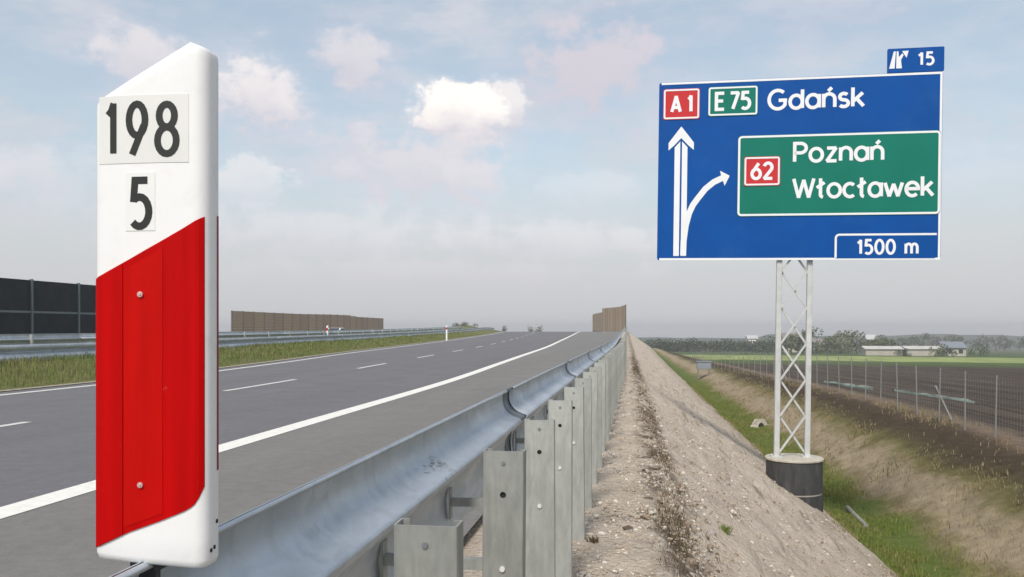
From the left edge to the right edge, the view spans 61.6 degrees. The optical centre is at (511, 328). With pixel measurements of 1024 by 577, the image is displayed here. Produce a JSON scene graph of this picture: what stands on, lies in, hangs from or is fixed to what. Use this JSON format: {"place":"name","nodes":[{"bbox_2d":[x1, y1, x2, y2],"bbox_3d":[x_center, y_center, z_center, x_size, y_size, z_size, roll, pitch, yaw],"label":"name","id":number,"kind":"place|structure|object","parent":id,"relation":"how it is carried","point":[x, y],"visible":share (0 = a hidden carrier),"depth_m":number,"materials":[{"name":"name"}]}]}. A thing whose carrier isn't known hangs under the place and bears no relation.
{"place":"outdoors","nodes":[
{"label":"outdoors","id":0,"kind":"place"},
{"bbox_2d":[0,332,576,506],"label":"road","id":1,"kind":"structure","parent":0,"point":[50,447],"depth_m":15.52,"materials":[{"name":"grey asphalt"}]},
{"bbox_2d":[0,422,28,426],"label":"lane marking","id":2,"kind":"object","parent":1,"relation":"on","point":[13,424],"visible":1,"depth_m":11.13,"materials":[{"name":"paint"}]},
{"bbox_2d":[0,332,500,395],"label":"solid left line","id":3,"kind":"object","parent":1,"relation":"on","point":[219,370],"visible":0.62,"depth_m":27.29,"materials":[{"name":"paint"}]},
{"bbox_2d":[223,379,296,390],"bbox_3d":[-5.498,1.246,19.042,0.150,0.001,3.903,0,0,7],"label":"lane marking","id":4,"kind":"object","parent":1,"relation":"on","point":[259,385],"visible":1,"depth_m":18.71,"materials":[{"name":"paint"}]},
{"bbox_2d":[0,332,577,518],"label":"solid edge line","id":5,"kind":"object","parent":1,"relation":"on","point":[35,502],"visible":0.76,"depth_m":9.80,"materials":[{"name":"paint"}]},
{"bbox_2d":[328,328,343,329],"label":"parked car","id":6,"kind":"object","parent":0,"point":[335,328],"visible":0.13,"depth_m":111.09,"materials":[{"name":"white paint"}]},
{"bbox_2d":[0,329,1023,576],"bbox_3d":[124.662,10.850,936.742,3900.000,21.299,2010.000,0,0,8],"label":"ground","id":7,"kind":"structure","parent":0,"point":[962,447],"depth_m":21.30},
{"bbox_2d":[0,278,95,338],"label":"noise barrier","id":8,"kind":"object","parent":7,"relation":"on","point":[32,302],"visible":0.32,"depth_m":47.42,"materials":[{"name":"paint"}]},
{"bbox_2d":[0,326,478,344],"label":"guardrail","id":9,"kind":"object","parent":7,"relation":"on","point":[17,339],"visible":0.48,"depth_m":45.24,"materials":[{"name":"metal"}]},
{"bbox_2d":[0,327,493,362],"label":"guardrail","id":10,"kind":"object","parent":7,"relation":"on","point":[7,352],"visible":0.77,"depth_m":34.65,"materials":[{"name":"metal"}]},
{"bbox_2d":[0,331,496,390],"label":"grass verge","id":11,"kind":"structure","parent":7,"relation":"on","point":[219,367],"depth_m":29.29,"materials":[{"name":"green plant"}]},
{"bbox_2d":[231,310,382,331],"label":"noise barrier","id":12,"kind":"object","parent":7,"relation":"on","point":[275,321],"visible":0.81,"depth_m":173.32,"materials":[{"name":"metal"}]},
{"bbox_2d":[0,332,620,576],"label":"hard shoulder","id":13,"kind":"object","parent":7,"relation":"on","point":[56,539],"visible":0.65,"depth_m":8.06},
{"bbox_2d":[109,328,626,576],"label":"guardrail","id":14,"kind":"object","parent":7,"relation":"on","point":[405,506],"visible":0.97,"depth_m":2.65,"materials":[{"name":"metal"}]},
{"bbox_2d":[96,42,218,576],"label":"marker post","id":15,"kind":"object","parent":14,"relation":"attached to","point":[157,373],"visible":1,"depth_m":1.30,"materials":[{"name":"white plastic"}]},
{"bbox_2d":[451,325,477,328],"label":"grassy mound","id":16,"kind":"object","parent":7,"relation":"on","point":[467,327],"visible":0.32,"depth_m":148.72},
{"bbox_2d":[585,535,598,543],"bbox_3d":[0.474,1.260,5.101,0.088,0.070,0.096,0,0,8],"label":"grass tuft","id":17,"kind":"object","parent":7,"relation":"on","point":[593,541],"visible":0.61,"depth_m":5.10,"materials":[{"name":"brown plant"}]},
{"bbox_2d":[593,312,601,331],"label":"noise barrier","id":18,"kind":"object","parent":7,"relation":"on","point":[597,322],"visible":0.9,"depth_m":226.23,"materials":[{"name":"metal"}]},
{"bbox_2d":[602,304,625,331],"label":"noise barrier","id":19,"kind":"object","parent":7,"relation":"on","point":[616,316],"visible":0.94,"depth_m":182.88,"materials":[{"name":"metal"}]},
{"bbox_2d":[639,339,662,346],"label":"tree","id":20,"kind":"object","parent":7,"relation":"on","point":[652,343],"visible":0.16,"depth_m":303.54,"materials":[{"name":"green plant"}]},
{"bbox_2d":[645,338,676,351],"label":"tree","id":21,"kind":"object","parent":7,"relation":"on","point":[663,348],"visible":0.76,"depth_m":296.12,"materials":[{"name":"green plant"}]},
{"bbox_2d":[651,339,672,351],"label":"tree","id":22,"kind":"object","parent":7,"relation":"on","point":[657,346],"visible":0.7,"depth_m":295.04,"materials":[{"name":"green plant"}]},
{"bbox_2d":[622,356,719,576],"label":"soil clods","id":23,"kind":"object","parent":7,"relation":"on","point":[694,562],"visible":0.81,"depth_m":6.40,"materials":[{"name":"brown soil"}]},
{"bbox_2d":[628,357,714,576],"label":"dead weeds","id":24,"kind":"object","parent":7,"relation":"on","point":[677,533],"visible":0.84,"depth_m":6.21,"materials":[{"name":"brown plant"}]},
{"bbox_2d":[670,340,693,351],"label":"tree","id":25,"kind":"object","parent":7,"relation":"on","point":[682,347],"visible":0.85,"depth_m":296.98,"materials":[{"name":"green plant"}]},
{"bbox_2d":[672,337,706,351],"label":"tree","id":26,"kind":"object","parent":7,"relation":"on","point":[696,342],"visible":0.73,"depth_m":298.49,"materials":[{"name":"green plant"}]},
{"bbox_2d":[672,339,707,351],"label":"tree","id":27,"kind":"object","parent":7,"relation":"on","point":[691,345],"visible":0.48,"depth_m":298.61,"materials":[{"name":"green plant"}]},
{"bbox_2d":[696,361,711,378],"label":"field cabinet","id":28,"kind":"object","parent":7,"relation":"on","point":[703,364],"visible":0.94,"depth_m":83.42,"materials":[{"name":"grey metal"}]},
{"bbox_2d":[693,341,724,351],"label":"tree","id":29,"kind":"object","parent":7,"relation":"on","point":[710,348],"visible":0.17,"depth_m":308.19,"materials":[{"name":"green plant"}]},
{"bbox_2d":[697,338,733,351],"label":"tree","id":30,"kind":"object","parent":7,"relation":"on","point":[712,345],"visible":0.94,"depth_m":293.48,"materials":[{"name":"green plant"}]},
{"bbox_2d":[718,523,732,535],"bbox_3d":[1.714,1.618,6.898,0.128,0.098,0.099,0,0,8],"label":"grass tuft","id":31,"kind":"object","parent":7,"relation":"on","point":[726,530],"visible":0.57,"depth_m":6.89,"materials":[{"name":"green plant"}]},
{"bbox_2d":[713,339,741,351],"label":"tree","id":32,"kind":"object","parent":7,"relation":"on","point":[727,345],"visible":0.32,"depth_m":318.85,"materials":[{"name":"green plant"}]},
{"bbox_2d":[720,340,749,351],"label":"tree","id":33,"kind":"object","parent":7,"relation":"on","point":[732,349],"visible":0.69,"depth_m":313.40,"materials":[{"name":"green plant"}]},
{"bbox_2d":[737,342,763,351],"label":"tree","id":34,"kind":"object","parent":7,"relation":"on","point":[743,347],"visible":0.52,"depth_m":306.68,"materials":[{"name":"green plant"}]},
{"bbox_2d":[745,335,757,342],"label":"house","id":35,"kind":"structure","parent":7,"relation":"on","point":[749,337],"depth_m":406.15,"materials":[{"name":"metal"}]},
{"bbox_2d":[746,338,773,351],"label":"tree","id":36,"kind":"object","parent":7,"relation":"on","point":[752,345],"visible":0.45,"depth_m":295.70,"materials":[{"name":"green plant"}]},
{"bbox_2d":[644,372,876,572],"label":"slope weeds","id":37,"kind":"object","parent":7,"relation":"on","point":[720,478],"visible":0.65,"depth_m":11.05,"materials":[{"name":"plant"}]},
{"bbox_2d":[751,419,771,427],"bbox_3d":[12.394,4.863,42.622,1.045,0.688,0.506,0,0,-21],"label":"culvert outlet","id":38,"kind":"object","parent":7,"relation":"on","point":[756,423],"visible":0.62,"depth_m":42.69,"materials":[{"name":"concrete"}]},
{"bbox_2d":[636,364,890,576],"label":"embankment stones","id":39,"kind":"object","parent":7,"relation":"on","point":[677,486],"visible":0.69,"depth_m":10.76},
{"bbox_2d":[752,334,790,352],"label":"tree","id":40,"kind":"object","parent":7,"relation":"on","point":[758,347],"visible":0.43,"depth_m":275.19,"materials":[{"name":"green plant"}]},
{"bbox_2d":[774,339,800,351],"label":"tree","id":41,"kind":"object","parent":7,"relation":"on","point":[786,344],"visible":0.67,"depth_m":257.37,"materials":[{"name":"green plant"}]},
{"bbox_2d":[781,333,804,351],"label":"house","id":42,"kind":"structure","parent":7,"relation":"on","point":[783,335],"depth_m":298.49,"materials":[{"name":"white glass"}]},
{"bbox_2d":[765,453,823,511],"bbox_3d":[5.921,3.800,18.037,1.184,2.200,1.184,0,0,8],"label":"sign foundation","id":43,"kind":"object","parent":7,"relation":"on","point":[798,476],"visible":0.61,"depth_m":17.55,"materials":[{"name":"concrete"}]},
{"bbox_2d":[657,46,943,457],"bbox_3d":[5.968,-1.517,18.081,5.756,8.438,0.357,0,0,10],"label":"motorway sign","id":44,"kind":"object","parent":43,"relation":"on","point":[811,169],"visible":1,"depth_m":17.98,"materials":[{"name":"metal"}]},
{"bbox_2d":[784,334,804,352],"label":"tree","id":45,"kind":"object","parent":7,"relation":"on","point":[792,337],"visible":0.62,"depth_m":262.10,"materials":[{"name":"green plant"}]},
{"bbox_2d":[790,327,823,352],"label":"tree","id":46,"kind":"object","parent":7,"relation":"on","point":[803,336],"visible":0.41,"depth_m":262.25,"materials":[{"name":"green plant"}]},
{"bbox_2d":[790,341,823,352],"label":"tree","id":47,"kind":"object","parent":7,"relation":"on","point":[804,350],"visible":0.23,"depth_m":264.04,"materials":[{"name":"green plant"}]},
{"bbox_2d":[812,339,824,344],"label":"house","id":48,"kind":"structure","parent":7,"relation":"on","point":[814,340],"depth_m":499.09,"materials":[{"name":"white glass"}]},
{"bbox_2d":[812,340,828,352],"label":"tree","id":49,"kind":"object","parent":7,"relation":"on","point":[816,349],"visible":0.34,"depth_m":268.14,"materials":[{"name":"green plant"}]},
{"bbox_2d":[812,336,843,353],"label":"tree","id":50,"kind":"object","parent":7,"relation":"on","point":[834,342],"visible":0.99,"depth_m":254.87,"materials":[{"name":"green plant"}]},
{"bbox_2d":[823,337,853,352],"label":"tree","id":51,"kind":"object","parent":7,"relation":"on","point":[845,345],"visible":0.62,"depth_m":265.58,"materials":[{"name":"green plant"}]},
{"bbox_2d":[823,380,872,389],"bbox_3d":[21.284,3.588,54.745,0.226,0.320,8.799,0,0,1],"label":"netting sheet","id":52,"kind":"object","parent":7,"relation":"on","point":[849,385],"visible":0.81,"depth_m":54.05,"materials":[{"name":"plastic"}]},
{"bbox_2d":[833,330,865,352],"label":"tree","id":53,"kind":"object","parent":7,"relation":"on","point":[836,336],"visible":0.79,"depth_m":276.83,"materials":[{"name":"green plant"}]},
{"bbox_2d":[845,505,867,526],"bbox_3d":[8.897,4.850,22.210,0.105,0.133,2.304,0,0,11],"label":"drain pipe","id":54,"kind":"object","parent":7,"relation":"on","point":[854,513],"visible":0.91,"depth_m":22.07,"materials":[{"name":"plastic"}]},
{"bbox_2d":[692,348,1023,444],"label":"wire fence","id":55,"kind":"object","parent":7,"relation":"on","point":[915,367],"visible":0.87,"depth_m":35.62,"materials":[{"name":"metal"}]},
{"bbox_2d":[855,339,871,346],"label":"tree","id":56,"kind":"object","parent":7,"relation":"on","point":[867,341],"visible":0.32,"depth_m":277.33,"materials":[{"name":"green plant"}]},
{"bbox_2d":[709,374,1023,576],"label":"dry bank grass","id":57,"kind":"structure","parent":7,"relation":"on","point":[889,467],"depth_m":26.14,"materials":[{"name":"plant"}]},
{"bbox_2d":[862,335,875,341],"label":"house","id":58,"kind":"structure","parent":7,"relation":"on","point":[869,337],"depth_m":399.83,"materials":[{"name":"metal"}]},
{"bbox_2d":[855,341,885,348],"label":"tree","id":59,"kind":"object","parent":7,"relation":"on","point":[868,344],"visible":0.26,"depth_m":255.04,"materials":[{"name":"green plant"}]},
{"bbox_2d":[858,346,903,355],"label":"farm building","id":60,"kind":"structure","parent":7,"relation":"on","point":[880,350],"depth_m":221.57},
{"bbox_2d":[870,335,893,345],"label":"tree","id":61,"kind":"object","parent":7,"relation":"on","point":[876,340],"visible":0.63,"depth_m":252.87,"materials":[{"name":"green plant"}]},
{"bbox_2d":[878,338,905,345],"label":"tree","id":62,"kind":"object","parent":7,"relation":"on","point":[889,344],"visible":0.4,"depth_m":249.14,"materials":[{"name":"green plant"}]},
{"bbox_2d":[894,348,908,355],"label":"bush","id":63,"kind":"object","parent":7,"relation":"on","point":[898,350],"visible":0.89,"depth_m":219.78,"materials":[{"name":"green plant"}]},
{"bbox_2d":[900,336,913,345],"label":"tree","id":64,"kind":"object","parent":7,"relation":"on","point":[904,338],"visible":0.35,"depth_m":494.07,"materials":[{"name":"green plant"}]},
{"bbox_2d":[898,337,919,345],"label":"tree","id":65,"kind":"object","parent":7,"relation":"on","point":[909,340],"visible":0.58,"depth_m":470.88,"materials":[{"name":"green plant"}]},
{"bbox_2d":[908,333,931,345],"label":"tree","id":66,"kind":"object","parent":7,"relation":"on","point":[916,338],"visible":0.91,"depth_m":454.50,"materials":[{"name":"green plant"}]},
{"bbox_2d":[901,346,940,355],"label":"farm building","id":67,"kind":"structure","parent":7,"relation":"on","point":[919,350],"depth_m":220.28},
{"bbox_2d":[923,335,940,345],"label":"tree","id":68,"kind":"object","parent":7,"relation":"on","point":[930,343],"visible":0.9,"depth_m":428.48,"materials":[{"name":"green plant"}]},
{"bbox_2d":[892,389,974,402],"bbox_3d":[21.543,3.447,44.418,0.185,0.290,9.844,0,0,3],"label":"netting sheet","id":69,"kind":"object","parent":7,"relation":"on","point":[943,397],"visible":0.82,"depth_m":43.45,"materials":[{"name":"teal plastic"}]},
{"bbox_2d":[928,346,944,356],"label":"bush","id":70,"kind":"object","parent":7,"relation":"on","point":[938,352],"visible":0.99,"depth_m":203.04,"materials":[{"name":"green plant"}]},
{"bbox_2d":[934,343,957,356],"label":"bush","id":71,"kind":"object","parent":7,"relation":"on","point":[947,348],"visible":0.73,"depth_m":212.59,"materials":[{"name":"green plant"}]},
{"bbox_2d":[935,341,967,355],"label":"house","id":72,"kind":"structure","parent":7,"relation":"on","point":[959,348],"depth_m":218.85,"materials":[{"name":"metal"}]},
{"bbox_2d":[945,334,963,341],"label":"tree","id":73,"kind":"object","parent":7,"relation":"on","point":[954,339],"visible":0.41,"depth_m":441.73,"materials":[{"name":"green plant"}]},
{"bbox_2d":[964,339,985,348],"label":"tree","id":74,"kind":"object","parent":7,"relation":"on","point":[976,342],"visible":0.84,"depth_m":477.65,"materials":[{"name":"green plant"}]},
{"bbox_2d":[968,343,990,355],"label":"bush","id":75,"kind":"object","parent":7,"relation":"on","point":[980,351],"visible":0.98,"depth_m":225.01,"materials":[{"name":"green plant"}]},
{"bbox_2d":[977,334,995,349],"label":"tree","id":76,"kind":"object","parent":7,"relation":"on","point":[986,340],"visible":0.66,"depth_m":441.59,"materials":[{"name":"green plant"}]},
{"bbox_2d":[984,335,1007,350],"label":"tree","id":77,"kind":"object","parent":7,"relation":"on","point":[996,344],"visible":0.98,"depth_m":426.53,"materials":[{"name":"green plant"}]},
{"bbox_2d":[997,338,1013,350],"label":"tree","id":78,"kind":"object","parent":7,"relation":"on","point":[1008,342],"visible":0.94,"depth_m":445.34,"materials":[{"name":"green plant"}]},
{"bbox_2d":[1012,337,1023,350],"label":"tree","id":79,"kind":"object","parent":7,"relation":"on","point":[1020,346],"visible":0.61,"depth_m":507.87,"materials":[{"name":"green plant"}]},
{"bbox_2d":[0,0,1023,337],"label":"sky","id":80,"kind":"structure","parent":0,"point":[407,164],"materials":[{"name":"blue"}]},
{"bbox_2d":[572,372,716,576],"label":"gravel","id":81,"kind":"structure","parent":0,"point":[581,573],"depth_m":6.16,"materials":[{"name":"grey gravel"}]},
{"bbox_2d":[686,383,900,576],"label":"slope edge grass","id":82,"kind":"structure","parent":0,"point":[845,528],"depth_m":18.71,"materials":[{"name":"green plant"}]},
{"bbox_2d":[636,334,1023,348],"bbox_3d":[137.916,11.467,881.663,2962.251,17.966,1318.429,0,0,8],"label":"hills","id":83,"kind":"structure","parent":0,"point":[971,337],"depth_m":878.29,"materials":[{"name":"green plant"}]},
{"bbox_2d":[683,379,994,576],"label":"ditch grass","id":84,"kind":"structure","parent":0,"point":[739,419],"depth_m":22.25,"materials":[{"name":"green plant"}]},
{"bbox_2d":[720,368,1017,455],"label":"fence foot grass","id":85,"kind":"structure","parent":0,"point":[890,408],"depth_m":34.11,"materials":[{"name":"plant"}]},
{"bbox_2d":[735,378,1023,556],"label":"bank top grass","id":86,"kind":"structure","parent":0,"point":[980,488],"depth_m":25.37,"materials":[{"name":"plant"}]}
]}

